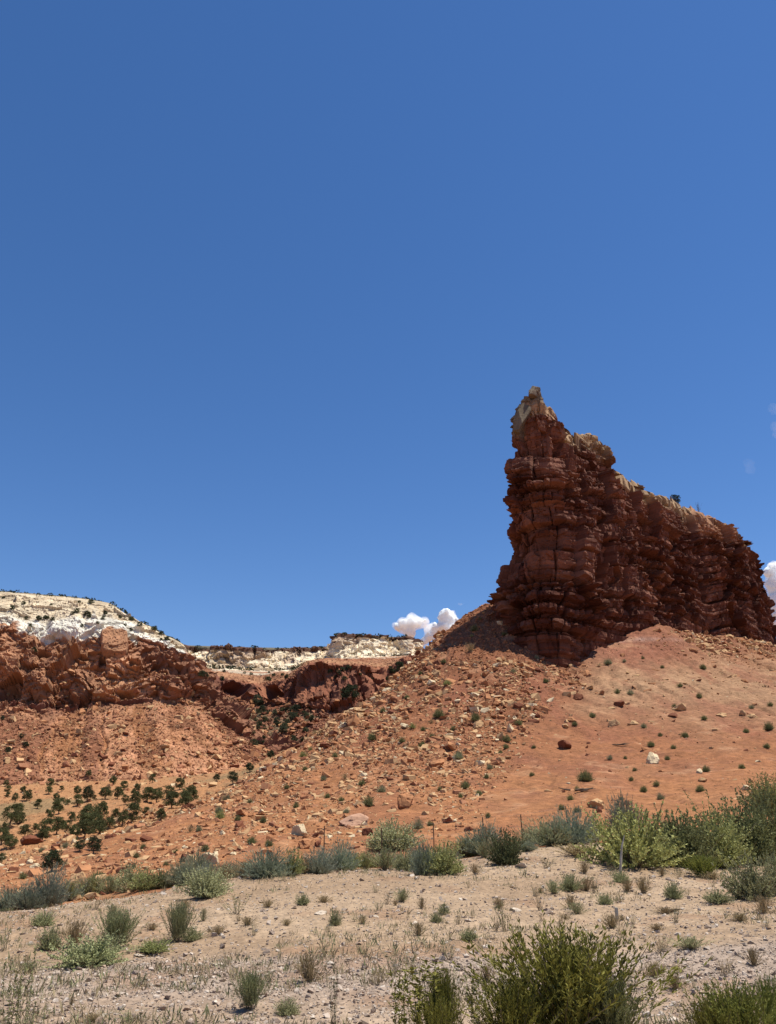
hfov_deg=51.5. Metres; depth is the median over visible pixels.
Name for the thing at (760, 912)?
weed
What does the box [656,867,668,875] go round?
weed
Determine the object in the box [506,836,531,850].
roadside shrub
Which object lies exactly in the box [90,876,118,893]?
roadside shrub
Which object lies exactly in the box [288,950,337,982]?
weed
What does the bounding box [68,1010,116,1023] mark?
weed
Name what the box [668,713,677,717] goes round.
boulder
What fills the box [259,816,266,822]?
desert shrub
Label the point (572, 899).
weed
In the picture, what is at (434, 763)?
boulder
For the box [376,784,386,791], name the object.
desert shrub
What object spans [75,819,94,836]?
juniper tree
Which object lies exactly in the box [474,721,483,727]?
boulder
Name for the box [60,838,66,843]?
boulder
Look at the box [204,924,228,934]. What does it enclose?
weed
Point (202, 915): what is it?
weed
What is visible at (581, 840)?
roadside shrub
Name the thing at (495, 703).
boulder
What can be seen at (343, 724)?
boulder
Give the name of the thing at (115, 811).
juniper tree
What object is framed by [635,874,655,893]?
weed
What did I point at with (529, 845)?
roadside shrub
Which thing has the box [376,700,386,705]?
boulder
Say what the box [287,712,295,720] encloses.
juniper tree
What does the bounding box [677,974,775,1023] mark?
roadside plant
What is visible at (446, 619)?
cloud
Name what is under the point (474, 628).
desert shrub
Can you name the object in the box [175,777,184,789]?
juniper tree
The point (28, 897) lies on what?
roadside shrub
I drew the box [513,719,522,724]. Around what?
desert shrub
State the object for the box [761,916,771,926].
weed
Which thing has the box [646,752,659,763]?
boulder
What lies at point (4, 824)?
juniper tree
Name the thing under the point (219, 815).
desert shrub
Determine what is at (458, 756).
desert shrub
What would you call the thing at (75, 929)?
weed
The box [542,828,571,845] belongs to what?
roadside shrub
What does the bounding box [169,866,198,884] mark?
roadside shrub
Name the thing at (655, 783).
desert shrub
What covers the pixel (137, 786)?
juniper tree
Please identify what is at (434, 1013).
roadside plant
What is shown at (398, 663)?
juniper tree
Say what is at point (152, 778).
juniper tree
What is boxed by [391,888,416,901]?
weed
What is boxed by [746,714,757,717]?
boulder
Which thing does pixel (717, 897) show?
weed
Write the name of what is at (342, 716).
boulder
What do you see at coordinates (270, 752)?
juniper tree
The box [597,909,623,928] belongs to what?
weed
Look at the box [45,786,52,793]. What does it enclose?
juniper tree
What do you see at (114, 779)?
juniper tree
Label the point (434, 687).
boulder
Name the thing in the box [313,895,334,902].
weed
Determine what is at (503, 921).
weed
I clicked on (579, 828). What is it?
roadside shrub
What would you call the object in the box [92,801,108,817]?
juniper tree
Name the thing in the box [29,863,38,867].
boulder
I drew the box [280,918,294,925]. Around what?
weed
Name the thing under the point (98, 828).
juniper tree
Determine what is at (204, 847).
desert shrub
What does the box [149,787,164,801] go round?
juniper tree
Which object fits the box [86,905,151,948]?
weed
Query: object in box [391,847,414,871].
roadside shrub
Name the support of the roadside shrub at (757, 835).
on the verge
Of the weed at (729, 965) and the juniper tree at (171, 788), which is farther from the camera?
the juniper tree at (171, 788)
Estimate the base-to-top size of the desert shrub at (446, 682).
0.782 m
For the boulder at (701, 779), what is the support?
on the hill slope
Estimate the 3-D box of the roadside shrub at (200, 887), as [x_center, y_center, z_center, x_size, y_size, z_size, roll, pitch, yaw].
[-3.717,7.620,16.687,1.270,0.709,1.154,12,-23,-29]
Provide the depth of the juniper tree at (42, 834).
102.00 m
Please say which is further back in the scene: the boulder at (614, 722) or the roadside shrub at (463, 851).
the boulder at (614, 722)
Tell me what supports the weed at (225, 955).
on the verge
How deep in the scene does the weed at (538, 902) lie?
14.15 m
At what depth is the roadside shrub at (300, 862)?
19.41 m
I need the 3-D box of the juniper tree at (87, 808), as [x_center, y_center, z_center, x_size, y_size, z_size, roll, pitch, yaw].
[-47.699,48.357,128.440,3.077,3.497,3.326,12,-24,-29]
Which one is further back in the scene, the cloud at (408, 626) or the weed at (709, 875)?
the cloud at (408, 626)
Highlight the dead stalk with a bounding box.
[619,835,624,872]
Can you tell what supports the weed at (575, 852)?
on the verge
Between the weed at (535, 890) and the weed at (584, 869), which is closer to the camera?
the weed at (535, 890)
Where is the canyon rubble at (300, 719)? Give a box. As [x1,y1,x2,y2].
[223,695,364,743]
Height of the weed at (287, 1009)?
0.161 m
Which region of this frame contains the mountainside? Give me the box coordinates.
[0,591,295,784]
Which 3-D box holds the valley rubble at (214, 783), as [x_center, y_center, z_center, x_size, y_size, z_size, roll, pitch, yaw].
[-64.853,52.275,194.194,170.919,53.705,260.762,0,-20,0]
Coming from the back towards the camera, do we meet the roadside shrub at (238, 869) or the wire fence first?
the wire fence
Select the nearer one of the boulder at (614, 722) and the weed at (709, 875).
the weed at (709, 875)
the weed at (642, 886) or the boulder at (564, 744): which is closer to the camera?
the weed at (642, 886)
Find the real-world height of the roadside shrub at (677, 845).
1.533 m
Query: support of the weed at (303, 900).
on the verge
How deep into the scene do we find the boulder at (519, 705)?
86.31 m
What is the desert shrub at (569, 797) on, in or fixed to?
on the hill slope
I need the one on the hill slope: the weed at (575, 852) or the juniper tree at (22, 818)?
the juniper tree at (22, 818)
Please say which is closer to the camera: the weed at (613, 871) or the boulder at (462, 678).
the weed at (613, 871)
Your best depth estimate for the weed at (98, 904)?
15.43 m
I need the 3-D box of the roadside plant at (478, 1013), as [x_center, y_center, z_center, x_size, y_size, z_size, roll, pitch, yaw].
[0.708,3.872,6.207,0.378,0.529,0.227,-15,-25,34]
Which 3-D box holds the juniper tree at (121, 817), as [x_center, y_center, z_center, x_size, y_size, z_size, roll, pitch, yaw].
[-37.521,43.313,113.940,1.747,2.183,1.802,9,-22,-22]
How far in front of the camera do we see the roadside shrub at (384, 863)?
22.71 m
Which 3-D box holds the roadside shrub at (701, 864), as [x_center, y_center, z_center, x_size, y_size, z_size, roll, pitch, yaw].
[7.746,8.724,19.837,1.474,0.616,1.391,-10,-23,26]
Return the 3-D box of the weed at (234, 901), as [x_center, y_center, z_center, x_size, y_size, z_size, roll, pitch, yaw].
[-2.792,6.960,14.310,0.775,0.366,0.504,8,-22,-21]
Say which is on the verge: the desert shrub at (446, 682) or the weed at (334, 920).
the weed at (334, 920)
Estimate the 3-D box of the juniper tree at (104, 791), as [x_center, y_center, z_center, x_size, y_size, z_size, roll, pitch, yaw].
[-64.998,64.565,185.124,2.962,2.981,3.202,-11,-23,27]
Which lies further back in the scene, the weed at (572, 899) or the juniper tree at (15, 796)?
the juniper tree at (15, 796)
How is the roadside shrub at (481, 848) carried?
on the verge
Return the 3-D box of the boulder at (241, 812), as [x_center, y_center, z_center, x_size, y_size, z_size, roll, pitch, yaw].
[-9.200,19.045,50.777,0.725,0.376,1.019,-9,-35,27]
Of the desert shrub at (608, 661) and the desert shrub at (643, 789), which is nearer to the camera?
the desert shrub at (643, 789)
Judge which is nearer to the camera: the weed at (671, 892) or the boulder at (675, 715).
the weed at (671, 892)
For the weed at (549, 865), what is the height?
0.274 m
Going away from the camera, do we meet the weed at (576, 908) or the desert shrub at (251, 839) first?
the weed at (576, 908)
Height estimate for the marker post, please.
0.181 m
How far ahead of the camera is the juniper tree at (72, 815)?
144.08 m
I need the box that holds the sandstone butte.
[487,386,775,667]
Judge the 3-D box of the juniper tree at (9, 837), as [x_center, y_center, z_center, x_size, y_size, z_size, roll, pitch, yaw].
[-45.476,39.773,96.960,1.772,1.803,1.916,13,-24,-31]
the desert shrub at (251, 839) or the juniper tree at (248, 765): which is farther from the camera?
the juniper tree at (248, 765)
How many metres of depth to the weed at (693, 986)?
8.32 m
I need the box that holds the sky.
[0,0,775,648]
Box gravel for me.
[0,843,775,1023]
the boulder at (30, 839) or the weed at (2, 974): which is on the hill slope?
the boulder at (30, 839)
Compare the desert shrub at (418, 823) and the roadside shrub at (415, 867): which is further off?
the desert shrub at (418, 823)
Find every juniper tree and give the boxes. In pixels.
[0,803,22,825]
[0,822,9,833]
[0,827,9,844]
[0,852,6,862]
[3,834,18,848]
[4,785,11,791]
[5,747,10,752]
[11,793,19,800]
[15,812,26,822]
[16,824,32,835]
[17,803,24,810]
[22,789,32,800]
[31,823,40,831]
[33,799,42,808]
[36,828,48,839]
[38,817,56,833]
[38,849,66,869]
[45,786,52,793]
[46,778,54,785]
[47,810,54,817]
[51,797,67,813]
[52,816,66,833]
[62,819,71,831]
[67,812,75,820]
[68,824,80,834]
[72,794,83,805]
[73,811,92,827]
[74,785,81,793]
[74,839,85,851]
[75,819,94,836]
[80,803,98,814]
[81,785,94,800]
[85,770,91,775]
[85,836,102,853]
[87,811,104,827]
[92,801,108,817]
[93,819,107,834]
[98,786,112,798]
[104,816,115,827]
[109,775,116,783]
[110,808,119,817]
[113,786,123,798]
[117,809,129,824]
[120,781,127,789]
[121,794,128,802]
[124,802,141,820]
[129,791,142,802]
[133,783,140,790]
[138,786,154,801]
[141,806,149,813]
[148,774,155,781]
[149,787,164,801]
[156,808,165,820]
[162,785,175,795]
[162,791,179,807]
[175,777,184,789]
[178,790,193,804]
[179,785,198,802]
[197,670,205,675]
[212,774,219,780]
[227,771,238,783]
[246,762,253,771]
[249,738,257,744]
[251,694,264,706]
[258,705,266,711]
[267,750,274,758]
[278,725,287,732]
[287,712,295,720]
[291,704,300,710]
[341,683,360,704]
[396,661,403,669]
[671,494,680,502]
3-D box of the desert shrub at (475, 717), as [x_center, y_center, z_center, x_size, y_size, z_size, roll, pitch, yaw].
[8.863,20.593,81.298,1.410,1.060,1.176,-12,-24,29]
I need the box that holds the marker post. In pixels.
[614,907,618,918]
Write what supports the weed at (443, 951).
on the verge
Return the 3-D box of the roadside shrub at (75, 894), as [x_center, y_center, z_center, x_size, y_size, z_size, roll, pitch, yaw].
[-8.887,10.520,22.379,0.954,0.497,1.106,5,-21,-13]
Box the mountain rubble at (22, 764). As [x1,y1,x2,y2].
[0,668,298,783]
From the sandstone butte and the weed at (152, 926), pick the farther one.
the sandstone butte
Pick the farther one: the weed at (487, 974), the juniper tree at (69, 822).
the juniper tree at (69, 822)
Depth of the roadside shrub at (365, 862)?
23.03 m
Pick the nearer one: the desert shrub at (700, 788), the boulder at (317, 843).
the boulder at (317, 843)
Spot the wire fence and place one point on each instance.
(381, 840)
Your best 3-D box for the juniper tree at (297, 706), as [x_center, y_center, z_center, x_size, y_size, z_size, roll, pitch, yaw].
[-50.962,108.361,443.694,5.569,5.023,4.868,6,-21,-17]
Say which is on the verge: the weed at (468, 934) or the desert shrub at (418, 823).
the weed at (468, 934)
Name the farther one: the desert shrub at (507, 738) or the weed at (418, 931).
the desert shrub at (507, 738)
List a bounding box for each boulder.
[20,834,42,845]
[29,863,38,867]
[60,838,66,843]
[68,872,86,883]
[104,834,116,838]
[133,823,144,828]
[140,834,151,841]
[189,799,197,806]
[199,852,218,864]
[236,809,247,815]
[291,824,306,835]
[298,838,312,848]
[303,742,311,749]
[314,840,320,846]
[319,742,330,746]
[338,713,346,719]
[338,722,347,727]
[339,813,368,825]
[345,714,359,726]
[352,707,362,711]
[362,721,370,725]
[362,828,372,835]
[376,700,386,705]
[389,696,398,701]
[393,673,400,679]
[397,793,413,808]
[419,675,429,680]
[425,694,435,697]
[427,679,435,684]
[428,684,440,690]
[429,759,444,766]
[443,817,451,822]
[445,741,455,749]
[458,676,467,680]
[471,692,479,696]
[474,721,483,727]
[492,700,500,705]
[513,702,522,709]
[522,671,528,677]
[525,666,534,670]
[558,740,571,748]
[560,669,569,675]
[567,717,576,721]
[569,679,579,684]
[573,693,583,699]
[579,671,589,675]
[587,798,605,808]
[596,807,601,812]
[608,719,619,726]
[613,700,623,706]
[630,720,638,724]
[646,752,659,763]
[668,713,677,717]
[671,703,686,710]
[689,648,697,652]
[698,777,706,781]
[716,713,726,716]
[739,710,746,715]
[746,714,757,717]
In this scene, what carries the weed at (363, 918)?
on the verge
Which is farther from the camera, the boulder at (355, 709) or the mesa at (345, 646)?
the mesa at (345, 646)
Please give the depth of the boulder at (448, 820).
41.25 m
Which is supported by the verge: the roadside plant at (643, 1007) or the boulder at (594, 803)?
the roadside plant at (643, 1007)
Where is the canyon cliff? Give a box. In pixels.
[212,653,414,742]
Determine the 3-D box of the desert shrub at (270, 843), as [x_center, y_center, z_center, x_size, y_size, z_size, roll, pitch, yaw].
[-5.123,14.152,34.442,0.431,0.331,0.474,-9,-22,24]
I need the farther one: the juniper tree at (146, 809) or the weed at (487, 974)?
the juniper tree at (146, 809)
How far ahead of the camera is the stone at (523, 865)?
20.34 m
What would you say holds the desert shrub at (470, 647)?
on the hill slope
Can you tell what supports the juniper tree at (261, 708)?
on the canyon cliff
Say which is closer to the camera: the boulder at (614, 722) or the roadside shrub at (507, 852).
the roadside shrub at (507, 852)
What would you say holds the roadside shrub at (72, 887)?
on the hill slope
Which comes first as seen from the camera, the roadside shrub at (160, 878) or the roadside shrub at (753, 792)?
the roadside shrub at (160, 878)
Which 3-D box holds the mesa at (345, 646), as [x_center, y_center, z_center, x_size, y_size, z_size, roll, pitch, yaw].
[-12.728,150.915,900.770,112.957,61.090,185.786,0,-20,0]
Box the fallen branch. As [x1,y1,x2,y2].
[560,787,595,790]
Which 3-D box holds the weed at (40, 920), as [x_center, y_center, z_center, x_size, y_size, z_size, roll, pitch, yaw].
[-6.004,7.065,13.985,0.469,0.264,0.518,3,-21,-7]
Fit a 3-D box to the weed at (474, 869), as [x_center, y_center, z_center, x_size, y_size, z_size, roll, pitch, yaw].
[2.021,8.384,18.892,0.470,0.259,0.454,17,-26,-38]
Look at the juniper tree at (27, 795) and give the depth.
197.31 m
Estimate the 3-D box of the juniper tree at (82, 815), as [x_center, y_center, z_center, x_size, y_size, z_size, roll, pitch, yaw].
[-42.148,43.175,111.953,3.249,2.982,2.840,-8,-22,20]
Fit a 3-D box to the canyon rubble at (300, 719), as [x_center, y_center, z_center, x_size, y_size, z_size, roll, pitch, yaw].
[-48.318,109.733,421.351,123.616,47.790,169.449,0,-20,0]
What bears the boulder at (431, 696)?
on the hill slope
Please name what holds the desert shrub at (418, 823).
on the hill slope
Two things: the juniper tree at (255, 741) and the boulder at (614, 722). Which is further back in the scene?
the juniper tree at (255, 741)
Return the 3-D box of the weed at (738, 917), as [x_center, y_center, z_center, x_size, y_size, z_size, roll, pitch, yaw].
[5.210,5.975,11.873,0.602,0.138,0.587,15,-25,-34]
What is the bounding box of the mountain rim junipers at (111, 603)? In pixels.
[0,589,184,645]
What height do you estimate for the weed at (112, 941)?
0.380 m
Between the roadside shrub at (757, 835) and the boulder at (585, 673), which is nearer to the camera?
the roadside shrub at (757, 835)
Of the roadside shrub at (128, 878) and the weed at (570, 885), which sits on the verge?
the weed at (570, 885)
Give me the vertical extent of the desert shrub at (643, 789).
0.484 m
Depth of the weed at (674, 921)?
12.08 m
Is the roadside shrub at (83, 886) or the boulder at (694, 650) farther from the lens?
the boulder at (694, 650)
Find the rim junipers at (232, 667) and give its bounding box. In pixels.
[194,632,407,670]
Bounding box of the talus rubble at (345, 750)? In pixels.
[0,603,775,900]
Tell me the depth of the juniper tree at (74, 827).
105.83 m
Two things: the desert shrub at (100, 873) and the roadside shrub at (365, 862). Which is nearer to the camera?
the roadside shrub at (365, 862)
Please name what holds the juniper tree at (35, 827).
on the hill slope
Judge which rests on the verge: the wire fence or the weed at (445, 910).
the weed at (445, 910)
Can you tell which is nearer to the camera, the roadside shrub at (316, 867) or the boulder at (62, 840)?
the roadside shrub at (316, 867)
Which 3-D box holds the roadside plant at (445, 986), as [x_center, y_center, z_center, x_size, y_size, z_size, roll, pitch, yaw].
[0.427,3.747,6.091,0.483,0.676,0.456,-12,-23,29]
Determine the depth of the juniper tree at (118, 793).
183.17 m
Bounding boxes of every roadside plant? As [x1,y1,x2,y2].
[0,943,39,1023]
[20,979,52,1023]
[329,953,337,1023]
[386,962,414,1023]
[387,990,474,1023]
[402,954,447,1023]
[409,956,475,1023]
[410,909,713,1023]
[454,965,572,1023]
[464,975,496,1023]
[547,960,658,1023]
[629,992,675,1023]
[670,993,733,1023]
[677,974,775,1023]
[732,970,775,1023]
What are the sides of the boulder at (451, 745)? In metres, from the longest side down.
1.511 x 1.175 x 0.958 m
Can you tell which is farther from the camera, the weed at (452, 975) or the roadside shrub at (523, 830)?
the roadside shrub at (523, 830)
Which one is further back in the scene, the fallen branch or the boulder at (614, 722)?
the boulder at (614, 722)
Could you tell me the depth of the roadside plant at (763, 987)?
6.09 m
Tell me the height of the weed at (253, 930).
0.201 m
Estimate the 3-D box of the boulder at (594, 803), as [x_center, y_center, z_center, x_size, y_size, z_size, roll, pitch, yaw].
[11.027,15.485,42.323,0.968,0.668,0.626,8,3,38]
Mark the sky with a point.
(284, 284)
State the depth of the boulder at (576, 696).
94.82 m
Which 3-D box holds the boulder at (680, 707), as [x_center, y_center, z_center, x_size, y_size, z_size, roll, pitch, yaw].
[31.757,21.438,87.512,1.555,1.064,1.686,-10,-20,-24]
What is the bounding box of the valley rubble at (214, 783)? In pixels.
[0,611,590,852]
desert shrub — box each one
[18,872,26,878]
[60,841,69,847]
[89,868,105,878]
[132,852,140,857]
[185,824,196,831]
[200,844,208,850]
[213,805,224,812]
[214,810,225,817]
[244,835,258,843]
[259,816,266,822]
[265,838,273,845]
[299,750,307,756]
[357,779,365,785]
[360,794,374,805]
[368,731,377,739]
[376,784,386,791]
[411,816,424,828]
[432,707,446,717]
[443,679,451,684]
[453,752,463,758]
[460,781,469,788]
[463,642,474,651]
[469,624,478,630]
[469,712,480,720]
[501,735,510,741]
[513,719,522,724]
[566,794,573,799]
[576,769,594,780]
[603,657,612,664]
[639,785,647,791]
[647,740,655,746]
[651,780,659,785]
[655,792,665,799]
[679,732,688,737]
[695,784,705,791]
[702,765,709,771]
[737,763,745,768]
[761,720,775,730]
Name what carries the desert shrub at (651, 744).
on the hill slope
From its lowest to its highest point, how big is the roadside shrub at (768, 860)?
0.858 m
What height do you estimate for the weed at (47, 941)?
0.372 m
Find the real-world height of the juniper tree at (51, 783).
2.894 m
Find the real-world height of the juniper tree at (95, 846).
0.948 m
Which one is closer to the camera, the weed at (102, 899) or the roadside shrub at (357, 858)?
the weed at (102, 899)
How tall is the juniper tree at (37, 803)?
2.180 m
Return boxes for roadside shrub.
[0,884,21,911]
[4,876,52,908]
[27,862,72,905]
[57,878,85,900]
[59,885,86,899]
[72,875,99,895]
[75,873,113,894]
[88,875,109,891]
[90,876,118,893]
[112,858,146,892]
[119,882,137,891]
[124,867,163,889]
[135,875,166,888]
[149,867,174,888]
[163,853,200,885]
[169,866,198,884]
[173,861,234,897]
[176,842,216,871]
[197,859,221,877]
[212,862,235,878]
[219,860,248,877]
[227,860,249,877]
[233,843,301,878]
[276,846,306,875]
[301,859,319,873]
[302,846,344,873]
[320,836,362,870]
[332,858,359,869]
[346,851,369,867]
[353,850,377,868]
[360,814,425,850]
[363,847,404,870]
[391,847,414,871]
[408,830,437,875]
[417,837,466,874]
[422,845,451,857]
[437,834,475,857]
[454,817,506,853]
[472,838,494,857]
[478,825,526,865]
[498,825,536,844]
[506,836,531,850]
[518,811,575,845]
[518,839,541,850]
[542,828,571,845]
[545,800,604,843]
[568,833,591,843]
[572,798,695,868]
[582,817,605,832]
[604,788,644,828]
[625,809,706,866]
[634,803,727,867]
[663,800,757,868]
[672,853,733,877]
[683,789,775,864]
[712,850,775,900]
[732,782,775,844]
[740,768,775,812]
[745,850,775,896]
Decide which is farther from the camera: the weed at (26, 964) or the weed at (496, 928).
the weed at (496, 928)
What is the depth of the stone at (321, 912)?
13.85 m
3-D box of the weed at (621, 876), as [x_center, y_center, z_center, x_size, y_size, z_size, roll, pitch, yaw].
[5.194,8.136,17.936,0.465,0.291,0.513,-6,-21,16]
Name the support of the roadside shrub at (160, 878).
on the hill slope
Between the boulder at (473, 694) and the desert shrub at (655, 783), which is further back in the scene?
the boulder at (473, 694)
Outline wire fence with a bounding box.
[323,806,567,860]
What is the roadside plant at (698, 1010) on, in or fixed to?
on the verge
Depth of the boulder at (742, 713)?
84.45 m
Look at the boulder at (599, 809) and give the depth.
39.25 m
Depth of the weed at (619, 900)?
15.09 m
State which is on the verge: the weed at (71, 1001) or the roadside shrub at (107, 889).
the weed at (71, 1001)
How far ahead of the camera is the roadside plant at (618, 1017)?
6.01 m
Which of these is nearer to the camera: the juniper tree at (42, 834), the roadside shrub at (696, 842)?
the roadside shrub at (696, 842)
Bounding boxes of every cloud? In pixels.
[394,617,426,636]
[421,608,456,645]
[763,563,775,624]
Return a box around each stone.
[314,910,326,914]
[515,863,526,867]
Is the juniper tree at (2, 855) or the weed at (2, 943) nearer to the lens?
the weed at (2, 943)
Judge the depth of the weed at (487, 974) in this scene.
8.62 m
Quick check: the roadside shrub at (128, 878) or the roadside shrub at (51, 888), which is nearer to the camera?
the roadside shrub at (51, 888)
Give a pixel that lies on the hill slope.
(519, 796)
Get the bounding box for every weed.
[0,923,26,950]
[0,958,14,977]
[10,959,43,972]
[14,952,34,967]
[28,909,59,925]
[35,922,64,949]
[36,928,147,971]
[58,914,93,945]
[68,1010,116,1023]
[69,996,74,1004]
[82,929,129,959]
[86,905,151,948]
[89,898,102,908]
[92,894,114,903]
[105,903,130,915]
[114,1006,146,1022]
[125,937,175,953]
[144,921,161,929]
[153,933,183,944]
[155,898,202,942]
[175,899,192,907]
[180,925,206,941]
[199,907,209,920]
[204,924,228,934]
[214,892,252,913]
[215,951,237,964]
[217,956,231,970]
[227,966,276,1010]
[231,916,257,924]
[246,921,258,935]
[261,898,276,907]
[263,968,278,979]
[268,870,295,880]
[273,993,300,1015]
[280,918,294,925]
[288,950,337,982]
[293,892,310,904]
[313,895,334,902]
[328,908,343,925]
[358,916,370,923]
[364,966,386,984]
[381,947,405,973]
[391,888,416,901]
[408,921,429,935]
[415,896,427,908]
[427,965,472,985]
[428,912,445,922]
[437,902,451,913]
[441,942,456,960]
[450,910,463,923]
[458,928,481,939]
[469,863,482,873]
[471,962,496,982]
[486,918,501,930]
[491,896,509,907]
[492,896,514,932]
[527,842,603,856]
[528,885,538,896]
[532,892,544,910]
[533,857,563,867]
[539,879,568,893]
[550,912,575,922]
[557,872,585,890]
[557,892,581,909]
[560,901,596,913]
[571,861,592,873]
[574,877,598,890]
[583,874,599,892]
[593,892,617,904]
[595,866,628,875]
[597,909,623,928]
[610,870,631,882]
[613,892,624,902]
[617,877,632,891]
[624,970,661,987]
[629,961,666,977]
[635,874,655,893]
[642,932,671,954]
[643,922,670,929]
[646,905,684,913]
[655,934,716,949]
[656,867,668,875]
[659,973,692,989]
[661,865,689,877]
[663,879,686,898]
[663,959,693,973]
[668,905,684,923]
[684,977,703,987]
[691,871,723,879]
[698,886,734,903]
[706,959,733,975]
[715,956,736,973]
[718,910,756,921]
[739,947,768,965]
[744,894,775,912]
[751,907,765,918]
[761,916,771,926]
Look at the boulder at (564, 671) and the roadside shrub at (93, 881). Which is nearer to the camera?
the roadside shrub at (93, 881)
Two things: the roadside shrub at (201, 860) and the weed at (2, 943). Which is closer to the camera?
the weed at (2, 943)
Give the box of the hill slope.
[0,604,775,911]
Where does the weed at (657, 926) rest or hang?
on the verge
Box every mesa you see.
[183,643,329,670]
[325,633,423,657]
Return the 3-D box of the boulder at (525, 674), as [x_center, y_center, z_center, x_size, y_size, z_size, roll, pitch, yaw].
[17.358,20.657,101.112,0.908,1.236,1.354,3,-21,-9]
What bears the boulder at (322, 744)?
on the hill slope
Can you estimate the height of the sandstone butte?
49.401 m
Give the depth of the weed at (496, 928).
12.05 m
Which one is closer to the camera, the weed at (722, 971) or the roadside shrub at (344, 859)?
the weed at (722, 971)
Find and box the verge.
[0,843,775,1023]
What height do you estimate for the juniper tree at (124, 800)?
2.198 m
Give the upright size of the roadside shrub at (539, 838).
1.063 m
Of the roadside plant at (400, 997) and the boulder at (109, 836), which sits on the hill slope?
the boulder at (109, 836)
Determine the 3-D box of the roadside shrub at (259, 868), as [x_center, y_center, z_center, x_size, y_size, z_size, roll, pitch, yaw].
[-2.855,8.220,19.022,1.653,0.843,1.437,2,-20,-6]
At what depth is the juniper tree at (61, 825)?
118.69 m
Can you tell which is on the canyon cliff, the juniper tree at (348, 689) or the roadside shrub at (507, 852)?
the juniper tree at (348, 689)
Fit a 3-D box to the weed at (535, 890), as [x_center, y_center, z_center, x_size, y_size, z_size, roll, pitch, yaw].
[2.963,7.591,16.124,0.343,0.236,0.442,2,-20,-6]
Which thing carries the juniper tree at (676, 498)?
on the sandstone butte
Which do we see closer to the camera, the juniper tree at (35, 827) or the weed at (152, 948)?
the weed at (152, 948)
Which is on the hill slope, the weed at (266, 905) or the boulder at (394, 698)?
the boulder at (394, 698)
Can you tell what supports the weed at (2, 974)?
on the verge
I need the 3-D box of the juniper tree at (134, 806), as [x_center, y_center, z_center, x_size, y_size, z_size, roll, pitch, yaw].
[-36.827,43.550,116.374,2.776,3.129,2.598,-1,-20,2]
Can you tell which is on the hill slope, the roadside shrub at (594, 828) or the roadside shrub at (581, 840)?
the roadside shrub at (594, 828)
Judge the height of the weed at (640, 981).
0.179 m
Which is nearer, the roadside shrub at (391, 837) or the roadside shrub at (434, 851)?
the roadside shrub at (434, 851)
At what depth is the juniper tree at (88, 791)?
181.83 m
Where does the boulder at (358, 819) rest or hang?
on the hill slope
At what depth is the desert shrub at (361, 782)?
58.95 m
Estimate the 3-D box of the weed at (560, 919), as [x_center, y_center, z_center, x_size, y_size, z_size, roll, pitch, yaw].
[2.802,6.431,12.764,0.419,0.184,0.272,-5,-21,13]
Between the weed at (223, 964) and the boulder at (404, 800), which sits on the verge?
the weed at (223, 964)
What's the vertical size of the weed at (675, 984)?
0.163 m
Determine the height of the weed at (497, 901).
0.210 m
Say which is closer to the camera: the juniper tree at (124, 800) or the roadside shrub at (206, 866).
the roadside shrub at (206, 866)
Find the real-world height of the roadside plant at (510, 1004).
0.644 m
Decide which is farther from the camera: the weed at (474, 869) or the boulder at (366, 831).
the boulder at (366, 831)
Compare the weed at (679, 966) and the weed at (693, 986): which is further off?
the weed at (679, 966)
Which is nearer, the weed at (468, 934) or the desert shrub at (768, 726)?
the weed at (468, 934)
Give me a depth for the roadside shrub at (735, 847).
23.37 m
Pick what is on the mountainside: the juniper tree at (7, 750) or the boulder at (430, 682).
the juniper tree at (7, 750)
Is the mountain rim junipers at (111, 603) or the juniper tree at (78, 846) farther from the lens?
the mountain rim junipers at (111, 603)
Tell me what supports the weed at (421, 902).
on the verge
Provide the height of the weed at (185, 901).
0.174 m
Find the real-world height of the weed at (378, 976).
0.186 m
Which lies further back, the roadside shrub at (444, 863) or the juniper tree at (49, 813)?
the juniper tree at (49, 813)
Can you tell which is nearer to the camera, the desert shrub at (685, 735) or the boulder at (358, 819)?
the boulder at (358, 819)
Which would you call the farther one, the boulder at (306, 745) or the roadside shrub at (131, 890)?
the boulder at (306, 745)
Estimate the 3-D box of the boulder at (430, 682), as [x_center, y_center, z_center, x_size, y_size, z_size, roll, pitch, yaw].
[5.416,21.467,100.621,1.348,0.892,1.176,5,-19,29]
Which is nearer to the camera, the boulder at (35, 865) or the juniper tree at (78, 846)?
the boulder at (35, 865)
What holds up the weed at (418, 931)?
on the verge
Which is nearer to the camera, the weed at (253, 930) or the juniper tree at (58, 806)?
the weed at (253, 930)
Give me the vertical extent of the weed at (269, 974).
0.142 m
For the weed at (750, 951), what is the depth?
9.23 m
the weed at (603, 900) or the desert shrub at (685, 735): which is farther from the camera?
the desert shrub at (685, 735)
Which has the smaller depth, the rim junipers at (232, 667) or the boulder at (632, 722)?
the boulder at (632, 722)
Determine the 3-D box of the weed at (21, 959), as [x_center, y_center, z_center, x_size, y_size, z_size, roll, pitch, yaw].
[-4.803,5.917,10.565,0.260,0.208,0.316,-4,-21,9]
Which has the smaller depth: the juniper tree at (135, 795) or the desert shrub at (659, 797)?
the desert shrub at (659, 797)
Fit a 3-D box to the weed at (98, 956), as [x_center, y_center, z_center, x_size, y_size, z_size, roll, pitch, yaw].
[-3.823,5.736,10.575,1.211,0.416,1.295,-15,-25,35]
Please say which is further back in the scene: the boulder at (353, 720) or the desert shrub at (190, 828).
the boulder at (353, 720)
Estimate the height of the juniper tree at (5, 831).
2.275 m
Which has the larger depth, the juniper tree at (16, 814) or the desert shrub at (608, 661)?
the juniper tree at (16, 814)

